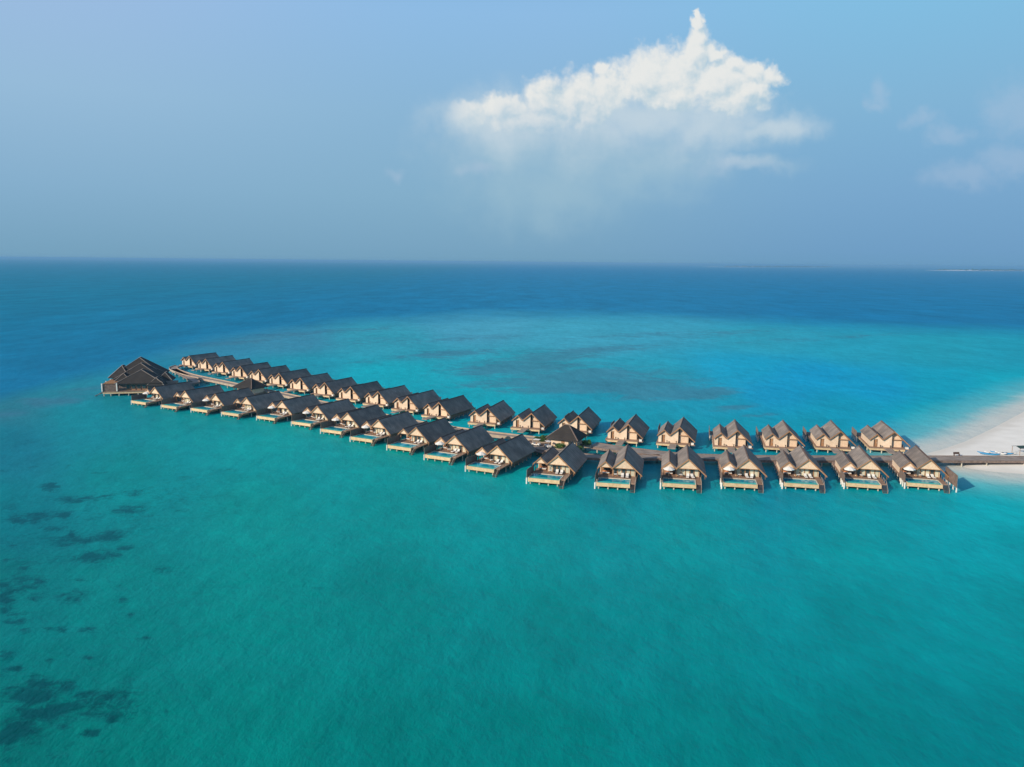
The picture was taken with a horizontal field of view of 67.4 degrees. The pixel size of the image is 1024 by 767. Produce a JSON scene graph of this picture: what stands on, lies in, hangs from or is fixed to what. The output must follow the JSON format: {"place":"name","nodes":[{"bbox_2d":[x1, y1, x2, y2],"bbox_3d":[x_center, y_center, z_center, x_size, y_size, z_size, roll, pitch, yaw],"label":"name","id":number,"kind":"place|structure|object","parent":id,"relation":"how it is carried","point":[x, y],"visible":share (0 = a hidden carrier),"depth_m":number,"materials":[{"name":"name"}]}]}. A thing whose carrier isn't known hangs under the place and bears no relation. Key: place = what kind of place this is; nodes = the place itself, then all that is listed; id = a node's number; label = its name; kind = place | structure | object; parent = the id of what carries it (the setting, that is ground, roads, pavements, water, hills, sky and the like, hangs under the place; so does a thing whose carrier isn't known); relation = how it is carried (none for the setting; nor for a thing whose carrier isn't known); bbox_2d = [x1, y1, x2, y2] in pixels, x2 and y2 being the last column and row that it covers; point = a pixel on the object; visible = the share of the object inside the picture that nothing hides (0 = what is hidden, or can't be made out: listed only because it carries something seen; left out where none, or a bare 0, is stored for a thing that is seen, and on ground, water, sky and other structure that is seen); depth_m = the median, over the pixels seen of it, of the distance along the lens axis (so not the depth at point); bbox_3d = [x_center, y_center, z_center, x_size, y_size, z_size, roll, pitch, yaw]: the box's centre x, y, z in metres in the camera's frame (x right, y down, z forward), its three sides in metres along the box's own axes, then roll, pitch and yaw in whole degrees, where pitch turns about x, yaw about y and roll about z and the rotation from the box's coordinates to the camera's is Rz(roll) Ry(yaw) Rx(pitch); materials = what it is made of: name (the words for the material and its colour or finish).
{"place":"outdoors","nodes":[
{"label":"outdoors","id":0,"kind":"place"},
{"bbox_2d":[0,258,1023,766],"bbox_3d":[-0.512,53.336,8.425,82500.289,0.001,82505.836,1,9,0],"label":"sea","id":1,"kind":"structure","parent":0,"point":[184,588],"depth_m":152.45,"materials":[{"name":"liquid"}]},
{"bbox_2d":[95,357,178,395],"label":"overwater pavilion","id":2,"kind":"structure","parent":1,"relation":"on","point":[140,375],"depth_m":309.27,"materials":[{"name":"wood"}]},
{"bbox_2d":[131,381,194,407],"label":"pool villa","id":3,"kind":"object","parent":1,"relation":"in","point":[166,391],"visible":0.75,"depth_m":289.50,"materials":[{"name":"wood"}]},
{"bbox_2d":[169,369,199,385],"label":"walkway","id":4,"kind":"structure","parent":1,"relation":"in","point":[193,380],"depth_m":340.68,"materials":[{"name":"wood"}]},
{"bbox_2d":[161,385,223,411],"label":"pool villa","id":5,"kind":"object","parent":1,"relation":"in","point":[196,395],"visible":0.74,"depth_m":281.90,"materials":[{"name":"wood"}]},
{"bbox_2d":[179,352,218,368],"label":"entrance villa","id":6,"kind":"object","parent":1,"relation":"in","point":[191,361],"visible":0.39,"depth_m":383.27,"materials":[{"name":"wood"}]},
{"bbox_2d":[195,355,235,372],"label":"entrance villa","id":7,"kind":"object","parent":1,"relation":"in","point":[206,364],"visible":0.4,"depth_m":372.55,"materials":[{"name":"wood"}]},
{"bbox_2d":[190,387,253,415],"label":"pool villa","id":8,"kind":"object","parent":1,"relation":"in","point":[226,398],"visible":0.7,"depth_m":276.22,"materials":[{"name":"grey wood"}]},
{"bbox_2d":[212,358,253,375],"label":"entrance villa","id":9,"kind":"object","parent":1,"relation":"in","point":[224,367],"visible":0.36,"depth_m":361.76,"materials":[{"name":"wood"}]},
{"bbox_2d":[229,362,270,379],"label":"entrance villa","id":10,"kind":"object","parent":1,"relation":"in","point":[242,372],"visible":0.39,"depth_m":348.52,"materials":[{"name":"wood"}]},
{"bbox_2d":[232,378,268,394],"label":"service hut","id":11,"kind":"object","parent":1,"relation":"in","point":[256,387],"visible":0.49,"depth_m":304.84,"materials":[{"name":"grey wood"}]},
{"bbox_2d":[221,390,284,419],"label":"pool villa","id":12,"kind":"object","parent":1,"relation":"in","point":[255,403],"visible":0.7,"depth_m":270.25,"materials":[{"name":"grey wood"}]},
{"bbox_2d":[248,365,289,382],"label":"entrance villa","id":13,"kind":"object","parent":1,"relation":"in","point":[262,375],"visible":0.45,"depth_m":338.59,"materials":[{"name":"wood"}]},
{"bbox_2d":[256,394,320,423],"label":"pool villa","id":14,"kind":"object","parent":1,"relation":"in","point":[295,405],"visible":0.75,"depth_m":263.94,"materials":[{"name":"grey wood"}]},
{"bbox_2d":[266,368,310,388],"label":"entrance villa","id":15,"kind":"object","parent":1,"relation":"in","point":[283,379],"visible":0.55,"depth_m":328.27,"materials":[{"name":"wood"}]},
{"bbox_2d":[287,373,334,393],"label":"entrance villa","id":16,"kind":"object","parent":1,"relation":"in","point":[304,384],"visible":0.71,"depth_m":315.94,"materials":[{"name":"wood"}]},
{"bbox_2d":[291,398,355,429],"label":"pool villa","id":17,"kind":"object","parent":1,"relation":"in","point":[328,411],"visible":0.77,"depth_m":255.44,"materials":[{"name":"wood"}]},
{"bbox_2d":[311,377,356,399],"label":"entrance villa","id":18,"kind":"object","parent":1,"relation":"in","point":[332,388],"visible":0.7,"depth_m":304.49,"materials":[{"name":"wood"}]},
{"bbox_2d":[320,404,385,437],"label":"pool villa","id":19,"kind":"object","parent":1,"relation":"in","point":[357,418],"visible":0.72,"depth_m":244.80,"materials":[{"name":"grey wood"}]},
{"bbox_2d":[336,381,384,403],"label":"entrance villa","id":20,"kind":"object","parent":1,"relation":"in","point":[356,393],"visible":0.62,"depth_m":295.15,"materials":[{"name":"wood"}]},
{"bbox_2d":[169,365,581,444],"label":"walkway","id":21,"kind":"structure","parent":1,"relation":"in","point":[289,395],"depth_m":304.98,"materials":[{"name":"wood"}]},
{"bbox_2d":[532,435,549,442],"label":"shrub","id":22,"kind":"object","parent":21,"relation":"on","point":[542,438],"visible":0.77,"depth_m":225.87,"materials":[{"name":"green plant"}]},
{"bbox_2d":[350,411,417,445],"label":"pool villa","id":23,"kind":"object","parent":1,"relation":"in","point":[390,425],"visible":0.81,"depth_m":234.49,"materials":[{"name":"grey wood"}]},
{"bbox_2d":[363,385,411,409],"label":"entrance villa","id":24,"kind":"object","parent":1,"relation":"in","point":[386,397],"visible":0.72,"depth_m":285.61,"materials":[{"name":"wood"}]},
{"bbox_2d":[391,390,440,414],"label":"entrance villa","id":25,"kind":"object","parent":1,"relation":"in","point":[413,403],"visible":0.68,"depth_m":275.61,"materials":[{"name":"wood"}]},
{"bbox_2d":[386,417,455,454],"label":"pool villa","id":26,"kind":"object","parent":1,"relation":"in","point":[430,433],"visible":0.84,"depth_m":224.54,"materials":[{"name":"grey wood"}]},
{"bbox_2d":[421,395,475,420],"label":"entrance villa","id":27,"kind":"object","parent":1,"relation":"in","point":[451,408],"visible":0.91,"depth_m":265.42,"materials":[{"name":"wood"}]},
{"bbox_2d":[422,416,434,419],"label":"gangway","id":28,"kind":"object","parent":27,"relation":"attached to","point":[429,417],"visible":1,"depth_m":259.82,"materials":[{"name":"grey wood"}]},
{"bbox_2d":[424,425,494,464],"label":"pool villa","id":29,"kind":"object","parent":1,"relation":"in","point":[471,441],"visible":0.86,"depth_m":214.25,"materials":[{"name":"grey wood"}]},
{"bbox_2d":[435,441,444,450],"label":"parasol","id":30,"kind":"object","parent":29,"relation":"on","point":[439,443],"visible":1,"depth_m":213.56,"materials":[{"name":"white fabric"}]},
{"bbox_2d":[468,400,515,428],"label":"entrance villa","id":31,"kind":"object","parent":1,"relation":"in","point":[498,413],"visible":0.88,"depth_m":254.31,"materials":[{"name":"wood"}]},
{"bbox_2d":[465,434,535,476],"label":"pool villa","id":32,"kind":"object","parent":1,"relation":"in","point":[514,450],"visible":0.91,"depth_m":203.27,"materials":[{"name":"grey wood"}]},
{"bbox_2d":[476,451,486,461],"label":"parasol","id":33,"kind":"object","parent":32,"relation":"on","point":[481,453],"visible":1,"depth_m":202.37,"materials":[{"name":"white fabric"}]},
{"bbox_2d":[510,404,556,433],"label":"entrance villa","id":34,"kind":"object","parent":1,"relation":"in","point":[542,418],"visible":0.9,"depth_m":246.72,"materials":[{"name":"wood"}]},
{"bbox_2d":[517,428,527,432],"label":"gangway","id":35,"kind":"object","parent":34,"relation":"attached to","point":[522,430],"visible":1,"depth_m":241.71,"materials":[{"name":"grey wood"}]},
{"bbox_2d":[526,441,587,488],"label":"pool villa","id":36,"kind":"object","parent":1,"relation":"in","point":[570,459],"visible":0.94,"depth_m":193.42,"materials":[{"name":"grey wood"}]},
{"bbox_2d":[545,424,587,448],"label":"junction hut","id":37,"kind":"object","parent":1,"relation":"in","point":[566,434],"visible":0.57,"depth_m":220.62,"materials":[{"name":"grey wood"}]},
{"bbox_2d":[558,407,600,434],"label":"entrance villa","id":38,"kind":"object","parent":1,"relation":"in","point":[587,420],"visible":0.75,"depth_m":243.61,"materials":[{"name":"wood"}]},
{"bbox_2d":[530,442,661,460],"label":"walkway","id":39,"kind":"structure","parent":1,"relation":"in","point":[649,457],"depth_m":210.71,"materials":[{"name":"wood"}]},
{"bbox_2d":[532,438,540,445],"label":"golf buggy","id":40,"kind":"object","parent":39,"relation":"on","point":[537,444],"visible":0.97,"depth_m":221.19,"materials":[{"name":"white plastic"}]},
{"bbox_2d":[528,440,550,453],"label":"boardwalk plaza","id":41,"kind":"structure","parent":39,"relation":"on","point":[539,451],"depth_m":216.36,"materials":[{"name":"grey wood"}]},
{"bbox_2d":[544,440,550,447],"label":"golf buggy","id":42,"kind":"object","parent":39,"relation":"on","point":[547,445],"visible":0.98,"depth_m":218.78,"materials":[{"name":"white plastic"}]},
{"bbox_2d":[554,443,564,449],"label":"shrub","id":43,"kind":"object","parent":39,"relation":"on","point":[559,446],"visible":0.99,"depth_m":217.64,"materials":[{"name":"green plant"}]},
{"bbox_2d":[594,444,643,492],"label":"pool villa","id":44,"kind":"object","parent":1,"relation":"in","point":[627,458],"visible":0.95,"depth_m":190.54,"materials":[{"name":"grey wood"}]},
{"bbox_2d":[602,470,609,473],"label":"daybed","id":45,"kind":"object","parent":44,"relation":"on","point":[606,472],"visible":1,"depth_m":192.82,"materials":[{"name":"white fabric"}]},
{"bbox_2d":[617,469,621,475],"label":"glass door","id":46,"kind":"structure","parent":44,"relation":"in","point":[619,471],"depth_m":191.07,"materials":[{"name":"glass"}]},
{"bbox_2d":[630,469,634,476],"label":"glass door","id":47,"kind":"structure","parent":44,"relation":"in","point":[632,472],"depth_m":190.42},
{"bbox_2d":[605,414,649,446],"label":"entrance villa","id":48,"kind":"object","parent":1,"relation":"in","point":[634,429],"visible":0.92,"depth_m":231.47,"materials":[{"name":"wood"}]},
{"bbox_2d":[615,440,624,445],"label":"gangway","id":49,"kind":"object","parent":48,"relation":"attached to","point":[620,442],"visible":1,"depth_m":226.81,"materials":[{"name":"grey wood"}]},
{"bbox_2d":[656,417,697,448],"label":"entrance villa","id":50,"kind":"object","parent":1,"relation":"in","point":[682,432],"visible":0.93,"depth_m":227.47,"materials":[{"name":"wood"}]},
{"bbox_2d":[668,444,676,448],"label":"gangway","id":51,"kind":"object","parent":50,"relation":"attached to","point":[672,446],"visible":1,"depth_m":222.49,"materials":[{"name":"grey wood"}]},
{"bbox_2d":[660,444,706,492],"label":"pool villa","id":52,"kind":"object","parent":1,"relation":"in","point":[685,460],"visible":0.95,"depth_m":190.75,"materials":[{"name":"grey wood"}]},
{"bbox_2d":[663,466,674,470],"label":"parasol","id":53,"kind":"object","parent":52,"relation":"on","point":[668,468],"visible":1,"depth_m":189.34,"materials":[{"name":"white fabric"}]},
{"bbox_2d":[694,470,698,476],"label":"glass door","id":54,"kind":"structure","parent":52,"relation":"in","point":[696,472],"depth_m":190.65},
{"bbox_2d":[709,419,752,450],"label":"entrance villa","id":55,"kind":"object","parent":1,"relation":"in","point":[735,433],"visible":0.81,"depth_m":224.24,"materials":[{"name":"wood"}]},
{"bbox_2d":[727,447,734,452],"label":"gangway","id":56,"kind":"object","parent":55,"relation":"attached to","point":[731,449],"visible":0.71,"depth_m":219.58,"materials":[{"name":"grey wood"}]},
{"bbox_2d":[718,445,766,492],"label":"pool villa","id":57,"kind":"object","parent":1,"relation":"in","point":[743,459],"visible":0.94,"depth_m":191.28,"materials":[{"name":"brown wood"}]},
{"bbox_2d":[723,466,734,476],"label":"parasol","id":58,"kind":"object","parent":57,"relation":"on","point":[728,468],"visible":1,"depth_m":189.94,"materials":[{"name":"white fabric"}]},
{"bbox_2d":[754,470,758,476],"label":"glass door","id":59,"kind":"structure","parent":57,"relation":"in","point":[755,471],"depth_m":191.16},
{"bbox_2d":[756,420,804,452],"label":"entrance villa","id":60,"kind":"object","parent":1,"relation":"in","point":[782,433],"visible":0.84,"depth_m":224.22,"materials":[{"name":"wood"}]},
{"bbox_2d":[774,445,826,492],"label":"pool villa","id":61,"kind":"object","parent":1,"relation":"in","point":[800,459],"visible":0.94,"depth_m":191.63,"materials":[{"name":"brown wood"}]},
{"bbox_2d":[783,466,794,473],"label":"parasol","id":62,"kind":"object","parent":61,"relation":"on","point":[788,468],"visible":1,"depth_m":190.47,"materials":[{"name":"white fabric"}]},
{"bbox_2d":[813,470,817,476],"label":"glass door","id":63,"kind":"structure","parent":61,"relation":"in","point":[815,474],"depth_m":191.54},
{"bbox_2d":[589,442,1023,466],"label":"walkway","id":64,"kind":"structure","parent":1,"relation":"in","point":[821,459],"depth_m":211.86,"materials":[{"name":"wood"}]},
{"bbox_2d":[582,439,591,447],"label":"shrub","id":65,"kind":"object","parent":64,"relation":"on","point":[586,443],"visible":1,"depth_m":221.28,"materials":[{"name":"green plant"}]},
{"bbox_2d":[802,420,855,452],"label":"entrance villa","id":66,"kind":"object","parent":1,"relation":"in","point":[830,434],"visible":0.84,"depth_m":224.60,"materials":[{"name":"wood"}]},
{"bbox_2d":[830,448,839,452],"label":"gangway","id":67,"kind":"object","parent":66,"relation":"attached to","point":[835,450],"visible":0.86,"depth_m":219.59,"materials":[{"name":"grey wood"}]},
{"bbox_2d":[832,445,888,493],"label":"pool villa","id":68,"kind":"object","parent":1,"relation":"in","point":[859,459],"visible":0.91,"depth_m":191.96,"materials":[{"name":"grey wood"}]},
{"bbox_2d":[844,466,855,477],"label":"parasol","id":69,"kind":"object","parent":68,"relation":"on","point":[849,468],"visible":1,"depth_m":190.91,"materials":[{"name":"white fabric"}]},
{"bbox_2d":[861,469,865,476],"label":"glass door","id":70,"kind":"structure","parent":68,"relation":"in","point":[863,471],"depth_m":192.52,"materials":[{"name":"glass"}]},
{"bbox_2d":[875,470,879,477],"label":"glass door","id":71,"kind":"structure","parent":68,"relation":"in","point":[876,471],"depth_m":191.80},
{"bbox_2d":[851,420,909,453],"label":"entrance villa","id":72,"kind":"object","parent":1,"relation":"in","point":[878,434],"visible":0.85,"depth_m":224.84,"materials":[{"name":"wood"}]},
{"bbox_2d":[884,448,895,453],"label":"gangway","id":73,"kind":"object","parent":72,"relation":"attached to","point":[890,451],"visible":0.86,"depth_m":219.16,"materials":[{"name":"grey wood"}]},
{"bbox_2d":[888,445,949,493],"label":"pool villa","id":74,"kind":"object","parent":1,"relation":"in","point":[918,459],"visible":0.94,"depth_m":192.55,"materials":[{"name":"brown wood"}]},
{"bbox_2d":[903,466,915,476],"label":"parasol","id":75,"kind":"object","parent":74,"relation":"on","point":[908,468],"visible":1,"depth_m":191.52,"materials":[{"name":"white fabric"}]},
{"bbox_2d":[920,469,924,476],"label":"glass door","id":76,"kind":"structure","parent":74,"relation":"in","point":[922,470],"depth_m":193.13,"materials":[{"name":"glass"}]},
{"bbox_2d":[934,470,938,477],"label":"glass door","id":77,"kind":"structure","parent":74,"relation":"in","point":[936,474],"depth_m":192.33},
{"bbox_2d":[945,467,957,492],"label":"privacy fence","id":78,"kind":"object","parent":1,"relation":"in","point":[952,478],"visible":0.95,"depth_m":188.42,"materials":[{"name":"brown wood"}]},
{"bbox_2d":[0,0,1023,267],"label":"sky","id":79,"kind":"structure","parent":0,"point":[875,133],"materials":[{"name":"blue"}]},
{"bbox_2d":[936,270,1013,270],"bbox_3d":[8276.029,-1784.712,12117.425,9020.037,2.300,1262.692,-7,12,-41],"label":"island","id":80,"kind":"structure","parent":0,"point":[964,270],"depth_m":9541.44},
{"bbox_2d":[937,268,1023,270],"bbox_3d":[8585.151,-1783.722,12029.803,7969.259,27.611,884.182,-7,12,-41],"label":"woods","id":81,"kind":"object","parent":80,"relation":"on","point":[984,269],"visible":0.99,"depth_m":9835.92,"materials":[{"name":"green plant"}]},
{"bbox_2d":[927,412,1023,473],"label":"beach","id":82,"kind":"structure","parent":0,"point":[1006,436],"depth_m":231.39,"materials":[{"name":"white sand"}]},
{"bbox_2d":[977,451,1000,454],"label":"kayak","id":83,"kind":"object","parent":82,"relation":"on","point":[985,453],"visible":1,"depth_m":218.99,"materials":[{"name":"blue plastic"}]}
]}

